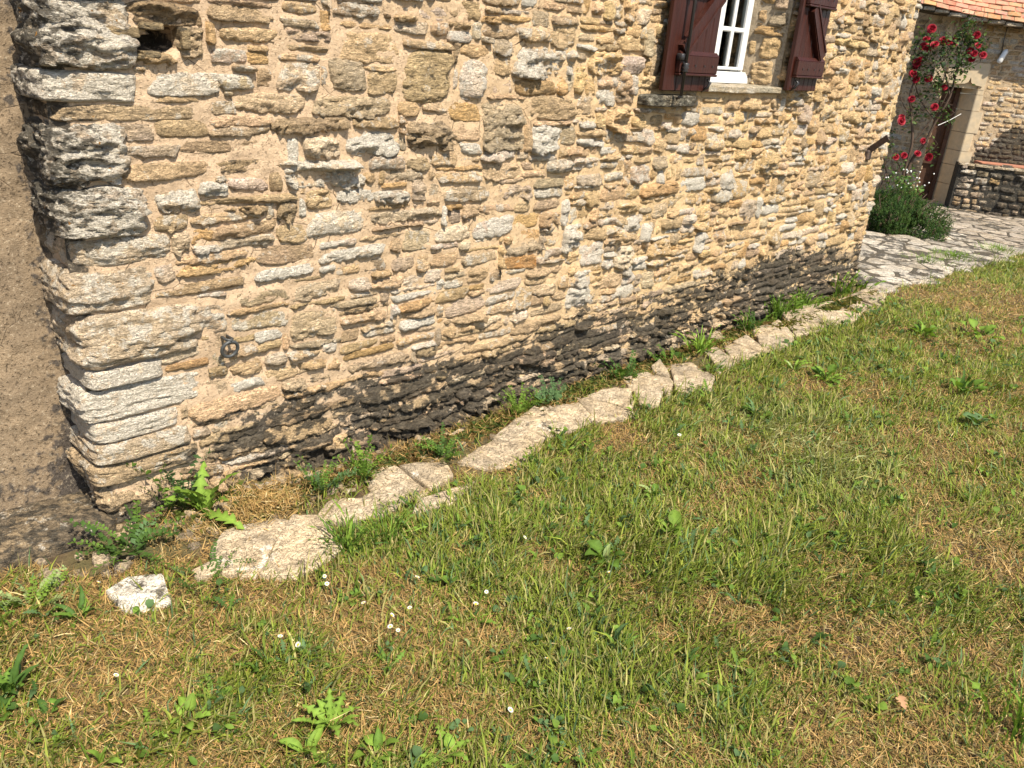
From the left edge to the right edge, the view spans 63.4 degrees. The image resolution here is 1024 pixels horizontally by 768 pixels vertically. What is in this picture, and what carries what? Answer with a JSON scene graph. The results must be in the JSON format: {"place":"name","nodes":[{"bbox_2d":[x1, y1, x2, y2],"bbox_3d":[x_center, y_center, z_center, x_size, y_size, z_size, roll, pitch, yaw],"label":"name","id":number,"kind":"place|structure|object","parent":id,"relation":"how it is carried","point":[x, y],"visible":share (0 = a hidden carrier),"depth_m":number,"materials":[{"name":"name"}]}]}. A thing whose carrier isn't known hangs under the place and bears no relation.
{"place":"outdoors","nodes":[
{"label":"outdoors","id":0,"kind":"place"},
{"bbox_2d":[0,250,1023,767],"bbox_3d":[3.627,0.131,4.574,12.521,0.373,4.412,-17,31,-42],"label":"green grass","id":1,"kind":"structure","parent":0,"point":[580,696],"depth_m":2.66,"materials":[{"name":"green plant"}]},
{"bbox_2d":[896,695,907,710],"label":"dead leaf","id":2,"kind":"object","parent":1,"relation":"on","point":[901,698],"visible":1,"depth_m":2.22,"materials":[{"name":"orange plant"}]},
{"bbox_2d":[0,254,1023,767],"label":"ground","id":3,"kind":"structure","parent":0,"point":[70,561],"depth_m":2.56,"materials":[{"name":"beige plant"}]},
{"bbox_2d":[0,643,39,707],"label":"weed","id":4,"kind":"object","parent":3,"relation":"on","point":[10,678],"visible":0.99,"depth_m":2.06,"materials":[{"name":"green plant"}]},
{"bbox_2d":[0,565,68,618],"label":"weed","id":5,"kind":"object","parent":3,"relation":"on","point":[48,583],"visible":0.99,"depth_m":2.38,"materials":[{"name":"green plant"}]},
{"bbox_2d":[0,0,84,511],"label":"roughcast wall","id":6,"kind":"structure","parent":3,"relation":"on","point":[36,423],"depth_m":2.60,"materials":[{"name":"beige paint"}]},
{"bbox_2d":[28,697,65,727],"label":"weed","id":7,"kind":"object","parent":3,"relation":"on","point":[42,707],"visible":0.95,"depth_m":2.01,"materials":[{"name":"green plant"}]},
{"bbox_2d":[0,492,116,571],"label":"stone slab","id":8,"kind":"structure","parent":3,"relation":"on","point":[40,529],"depth_m":2.66,"materials":[{"name":"stone"}]},
{"bbox_2d":[50,584,102,633],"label":"weed","id":9,"kind":"object","parent":3,"relation":"on","point":[69,612],"visible":0.98,"depth_m":2.32,"materials":[{"name":"green plant"}]},
{"bbox_2d":[86,746,122,764],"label":"weed","id":10,"kind":"object","parent":3,"relation":"on","point":[96,753],"visible":0.98,"depth_m":1.87,"materials":[{"name":"green plant"}]},
{"bbox_2d":[63,500,185,573],"bbox_3d":[-1.192,0.480,2.619,0.352,0.131,0.378,-17,31,-42],"label":"weed","id":11,"kind":"object","parent":3,"relation":"on","point":[138,539],"visible":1,"depth_m":2.64,"materials":[{"name":"green plant"}]},
{"bbox_2d":[126,461,184,510],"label":"fern","id":12,"kind":"object","parent":3,"relation":"on","point":[160,487],"visible":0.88,"depth_m":2.80,"materials":[{"name":"green plant"}]},
{"bbox_2d":[143,707,167,736],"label":"dandelion","id":13,"kind":"object","parent":3,"relation":"on","point":[146,712],"visible":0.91,"depth_m":1.99,"materials":[{"name":"green plant"}]},
{"bbox_2d":[163,446,213,500],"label":"weed","id":14,"kind":"object","parent":3,"relation":"on","point":[184,481],"visible":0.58,"depth_m":2.87,"materials":[{"name":"green plant"}]},
{"bbox_2d":[170,693,210,732],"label":"weed","id":15,"kind":"object","parent":3,"relation":"on","point":[190,724],"visible":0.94,"depth_m":2.02,"materials":[{"name":"green plant"}]},
{"bbox_2d":[161,460,244,528],"bbox_3d":[-1.008,0.390,2.806,0.296,0.166,0.229,16,25,24],"label":"dandelion","id":16,"kind":"object","parent":3,"relation":"on","point":[199,494],"visible":1,"depth_m":2.82,"materials":[{"name":"green plant"}]},
{"bbox_2d":[168,539,253,594],"bbox_3d":[-0.909,0.566,2.528,0.288,0.081,0.219,-17,31,-42],"label":"weed","id":17,"kind":"object","parent":3,"relation":"on","point":[202,567],"visible":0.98,"depth_m":2.54,"materials":[{"name":"green plant"}]},
{"bbox_2d":[195,673,231,708],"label":"weed","id":18,"kind":"object","parent":3,"relation":"on","point":[208,686],"visible":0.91,"depth_m":2.07,"materials":[{"name":"green plant"}]},
{"bbox_2d":[285,637,321,661],"bbox_3d":[-0.564,0.728,2.247,0.092,0.032,0.093,1,23,-9],"label":"clover","id":19,"kind":"object","parent":3,"relation":"on","point":[300,648],"visible":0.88,"depth_m":2.26,"materials":[{"name":"green plant"}]},
{"bbox_2d":[279,724,330,766],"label":"weed","id":20,"kind":"object","parent":3,"relation":"on","point":[294,743],"visible":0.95,"depth_m":1.94,"materials":[{"name":"green plant"}]},
{"bbox_2d":[292,687,359,735],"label":"dandelion","id":21,"kind":"object","parent":3,"relation":"on","point":[330,708],"visible":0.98,"depth_m":2.03,"materials":[{"name":"green plant"}]},
{"bbox_2d":[293,454,358,492],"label":"weed","id":22,"kind":"object","parent":3,"relation":"on","point":[321,485],"visible":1,"depth_m":3.04,"materials":[{"name":"green plant"}]},
{"bbox_2d":[307,499,388,556],"bbox_3d":[-0.548,0.467,2.695,0.227,0.165,0.250,-17,31,-42],"label":"grass tuft","id":23,"kind":"object","parent":3,"relation":"on","point":[347,537],"visible":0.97,"depth_m":2.70,"materials":[{"name":"green plant"}]},
{"bbox_2d":[338,588,363,605],"bbox_3d":[-0.481,0.642,2.487,0.078,0.024,0.066,-17,31,-42],"label":"clover","id":24,"kind":"object","parent":3,"relation":"on","point":[356,590],"visible":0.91,"depth_m":2.49,"materials":[{"name":"green plant"}]},
{"bbox_2d":[332,435,391,480],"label":"weed","id":25,"kind":"object","parent":3,"relation":"on","point":[364,468],"visible":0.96,"depth_m":3.16,"materials":[{"name":"green plant"}]},
{"bbox_2d":[353,727,398,765],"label":"weed","id":26,"kind":"object","parent":3,"relation":"on","point":[378,737],"visible":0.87,"depth_m":1.96,"materials":[{"name":"green plant"}]},
{"bbox_2d":[369,644,405,674],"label":"dandelion","id":27,"kind":"object","parent":3,"relation":"on","point":[383,654],"visible":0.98,"depth_m":2.26,"materials":[{"name":"green plant"}]},
{"bbox_2d":[355,502,427,553],"bbox_3d":[-0.412,0.468,2.748,0.220,0.148,0.242,-17,31,-42],"label":"grass tuft","id":28,"kind":"object","parent":3,"relation":"on","point":[392,528],"visible":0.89,"depth_m":2.76,"materials":[{"name":"green plant"}]},
{"bbox_2d":[415,422,462,462],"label":"weed","id":29,"kind":"object","parent":3,"relation":"on","point":[438,451],"visible":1,"depth_m":3.36,"materials":[{"name":"green plant"}]},
{"bbox_2d":[34,305,849,590],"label":"stone crumbs","id":30,"kind":"object","parent":3,"relation":"on","point":[101,558],"visible":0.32,"depth_m":2.75,"materials":[{"name":"beige stone"}]},
{"bbox_2d":[420,723,470,767],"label":"dandelion","id":31,"kind":"object","parent":3,"relation":"on","point":[459,744],"visible":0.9,"depth_m":1.98,"materials":[{"name":"green plant"}]},
{"bbox_2d":[449,718,473,737],"bbox_3d":[-0.127,0.853,2.054,0.055,0.022,0.050,-12,28,-34],"label":"clover","id":32,"kind":"object","parent":3,"relation":"on","point":[456,724],"visible":0.98,"depth_m":2.06,"materials":[{"name":"green plant"}]},
{"bbox_2d":[9,0,921,523],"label":"stone house","id":33,"kind":"structure","parent":3,"relation":"on","point":[383,222],"depth_m":3.23,"materials":[{"name":"stone"}]},
{"bbox_2d":[220,335,239,357],"bbox_3d":[-0.983,-0.130,2.853,0.070,0.077,0.077,-17,31,-42],"label":"iron ring","id":34,"kind":"object","parent":33,"relation":"attached to","point":[230,340],"visible":1,"depth_m":2.83,"materials":[{"name":"grey metal"}]},
{"bbox_2d":[710,0,754,83],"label":"window","id":35,"kind":"structure","parent":33,"relation":"in","point":[736,15],"depth_m":4.74,"materials":[{"name":"white paint"}]},
{"bbox_2d":[864,135,889,159],"bbox_3d":[2.607,-1.706,5.971,0.065,0.197,0.214,-17,31,-42],"label":"iron bar","id":36,"kind":"object","parent":33,"relation":"attached to","point":[875,146],"visible":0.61,"depth_m":5.95,"materials":[{"name":"brown metal"}]},
{"bbox_2d":[106,287,886,614],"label":"drip path","id":37,"kind":"structure","parent":3,"relation":"on","point":[290,543],"depth_m":3.20,"materials":[{"name":"beige stone"}]},
{"bbox_2d":[142,290,869,554],"bbox_3d":[0.797,-0.120,4.535,5.584,0.142,0.426,-17,31,-42],"label":"dry straw","id":38,"kind":"object","parent":3,"relation":"on","point":[260,500],"visible":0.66,"depth_m":2.94,"materials":[{"name":"beige plant"}]},
{"bbox_2d":[493,595,520,611],"bbox_3d":[-0.011,0.670,2.486,0.086,0.033,0.063,-17,31,-42],"label":"clover","id":39,"kind":"object","parent":3,"relation":"on","point":[495,607],"visible":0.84,"depth_m":2.49,"materials":[{"name":"green plant"}]},
{"bbox_2d":[140,289,880,548],"bbox_3d":[0.805,-0.097,4.564,5.641,0.100,0.385,-17,31,-42],"label":"moss","id":40,"kind":"object","parent":3,"relation":"on","point":[837,304],"visible":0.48,"depth_m":3.64,"materials":[{"name":"green plant"}]},
{"bbox_2d":[495,383,545,414],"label":"weed","id":41,"kind":"object","parent":3,"relation":"on","point":[523,408],"visible":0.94,"depth_m":3.85,"materials":[{"name":"green plant"}]},
{"bbox_2d":[530,713,569,739],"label":"weed","id":42,"kind":"object","parent":3,"relation":"on","point":[560,718],"visible":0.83,"depth_m":2.10,"materials":[{"name":"green plant"}]},
{"bbox_2d":[525,375,575,405],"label":"weed","id":43,"kind":"object","parent":3,"relation":"on","point":[555,394],"visible":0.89,"depth_m":3.98,"materials":[{"name":"green plant"}]},
{"bbox_2d":[585,540,624,567],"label":"weed","id":44,"kind":"object","parent":3,"relation":"on","point":[596,545],"visible":0.96,"depth_m":2.76,"materials":[{"name":"green plant"}]},
{"bbox_2d":[592,350,644,379],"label":"weed","id":45,"kind":"object","parent":3,"relation":"on","point":[622,372],"visible":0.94,"depth_m":4.32,"materials":[{"name":"green plant"}]},
{"bbox_2d":[604,623,638,647],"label":"weed","id":46,"kind":"object","parent":3,"relation":"on","point":[619,630],"visible":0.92,"depth_m":2.37,"materials":[{"name":"green plant"}]},
{"bbox_2d":[639,483,666,502],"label":"weed","id":47,"kind":"object","parent":3,"relation":"on","point":[654,485],"visible":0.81,"depth_m":3.21,"materials":[{"name":"green plant"}]},
{"bbox_2d":[644,344,688,362],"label":"weed","id":48,"kind":"object","parent":3,"relation":"on","point":[676,354],"visible":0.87,"depth_m":4.66,"materials":[{"name":"green plant"}]},
{"bbox_2d":[655,510,684,535],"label":"weed","id":49,"kind":"object","parent":3,"relation":"on","point":[675,515],"visible":0.84,"depth_m":2.96,"materials":[{"name":"green plant"}]},
{"bbox_2d":[671,324,732,355],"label":"grass tuft","id":50,"kind":"object","parent":3,"relation":"on","point":[701,347],"visible":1,"depth_m":4.73,"materials":[{"name":"green plant"}]},
{"bbox_2d":[701,684,728,694],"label":"weed","id":51,"kind":"object","parent":3,"relation":"on","point":[720,687],"visible":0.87,"depth_m":2.23,"materials":[{"name":"green plant"}]},
{"bbox_2d":[734,308,778,330],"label":"weed","id":52,"kind":"object","parent":3,"relation":"on","point":[751,320],"visible":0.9,"depth_m":5.33,"materials":[{"name":"green plant"}]},
{"bbox_2d":[742,397,771,416],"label":"weed","id":53,"kind":"object","parent":3,"relation":"on","point":[750,407],"visible":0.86,"depth_m":3.98,"materials":[{"name":"green plant"}]},
{"bbox_2d":[762,293,810,319],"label":"grass tuft","id":54,"kind":"object","parent":3,"relation":"on","point":[778,311],"visible":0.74,"depth_m":5.59,"materials":[{"name":"green plant"}]},
{"bbox_2d":[776,356,811,370],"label":"dandelion","id":55,"kind":"object","parent":3,"relation":"on","point":[797,363],"visible":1,"depth_m":4.60,"materials":[{"name":"green plant"}]},
{"bbox_2d":[788,287,833,311],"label":"grass tuft","id":56,"kind":"object","parent":3,"relation":"on","point":[800,298],"visible":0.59,"depth_m":5.85,"materials":[{"name":"green plant"}]},
{"bbox_2d":[811,364,845,388],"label":"dandelion","id":57,"kind":"object","parent":3,"relation":"on","point":[831,368],"visible":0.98,"depth_m":4.50,"materials":[{"name":"green plant"}]},
{"bbox_2d":[831,269,885,296],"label":"grass tuft","id":58,"kind":"object","parent":3,"relation":"on","point":[848,287],"visible":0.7,"depth_m":6.30,"materials":[{"name":"green plant"}]},
{"bbox_2d":[883,167,934,199],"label":"leafy plant","id":59,"kind":"object","parent":3,"relation":"on","point":[906,177],"visible":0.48,"depth_m":10.70,"materials":[{"name":"green plant"}]},
{"bbox_2d":[909,321,938,337],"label":"weed","id":60,"kind":"object","parent":3,"relation":"on","point":[931,329],"visible":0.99,"depth_m":5.39,"materials":[{"name":"green plant"}]},
{"bbox_2d":[879,8,993,191],"bbox_3d":[5.629,-3.685,11.262,1.099,2.668,0.638,9,23,10],"label":"rose bush","id":61,"kind":"object","parent":3,"relation":"on","point":[928,47],"visible":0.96,"depth_m":11.03,"materials":[{"name":"green plant"}]},
{"bbox_2d":[876,0,1023,204],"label":"farm building","id":62,"kind":"structure","parent":3,"relation":"on","point":[987,125],"depth_m":11.81,"materials":[{"name":"stone"}]},
{"bbox_2d":[917,87,956,198],"bbox_3d":[6.242,-3.573,12.378,0.075,1.665,0.437,-46,54,-62],"label":"door","id":63,"kind":"structure","parent":62,"relation":"in","point":[926,175],"depth_m":12.36,"materials":[{"name":"brown wood"}]},
{"bbox_2d":[997,27,1007,63],"bbox_3d":[6.775,-4.672,11.359,0.108,0.526,0.120,12,24,16],"label":"wall lamp","id":64,"kind":"object","parent":62,"relation":"attached to","point":[1003,54],"visible":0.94,"depth_m":11.39,"materials":[{"name":"white metal"}]},
{"bbox_2d":[951,369,987,393],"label":"weed","id":65,"kind":"object","parent":3,"relation":"on","point":[959,383],"visible":0.95,"depth_m":4.47,"materials":[{"name":"green plant"}]},
{"bbox_2d":[963,412,1000,427],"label":"weed","id":66,"kind":"object","parent":3,"relation":"on","point":[974,416],"visible":0.98,"depth_m":4.08,"materials":[{"name":"green plant"}]},
{"bbox_2d":[961,318,1004,339],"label":"weed","id":67,"kind":"object","parent":3,"relation":"on","point":[989,329],"visible":0.94,"depth_m":5.49,"materials":[{"name":"green plant"}]},
{"bbox_2d":[944,160,1023,218],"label":"wall","id":68,"kind":"structure","parent":3,"relation":"on","point":[990,188],"depth_m":11.71,"materials":[{"name":"stone"}]},
{"bbox_2d":[956,666,1023,754],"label":"grass tuft","id":69,"kind":"object","parent":3,"relation":"on","point":[1017,724],"visible":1,"depth_m":2.18,"materials":[{"name":"green plant"}]},
{"bbox_2d":[856,203,1023,293],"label":"terrace","id":70,"kind":"structure","parent":0,"point":[880,259],"depth_m":8.39,"materials":[{"name":"grey stone"}]},
{"bbox_2d":[866,183,955,241],"bbox_3d":[4.306,-1.979,9.294,1.181,0.541,1.293,-17,31,-42],"label":"dark shrub","id":71,"kind":"object","parent":70,"relation":"on","point":[909,212],"visible":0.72,"depth_m":9.06,"materials":[{"name":"green plant"}]},
{"bbox_2d":[900,251,955,266],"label":"grass tuft","id":72,"kind":"object","parent":70,"relation":"on","point":[929,258],"visible":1,"depth_m":7.67,"materials":[{"name":"green plant"}]},
{"bbox_2d":[928,245,984,262],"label":"grass tuft","id":73,"kind":"object","parent":70,"relation":"on","point":[953,255],"visible":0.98,"depth_m":8.04,"materials":[{"name":"green plant"}]},
{"bbox_2d":[975,240,1022,255],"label":"grass tuft","id":74,"kind":"object","parent":70,"relation":"on","point":[1001,249],"visible":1,"depth_m":8.69,"materials":[{"name":"green plant"}]}
]}

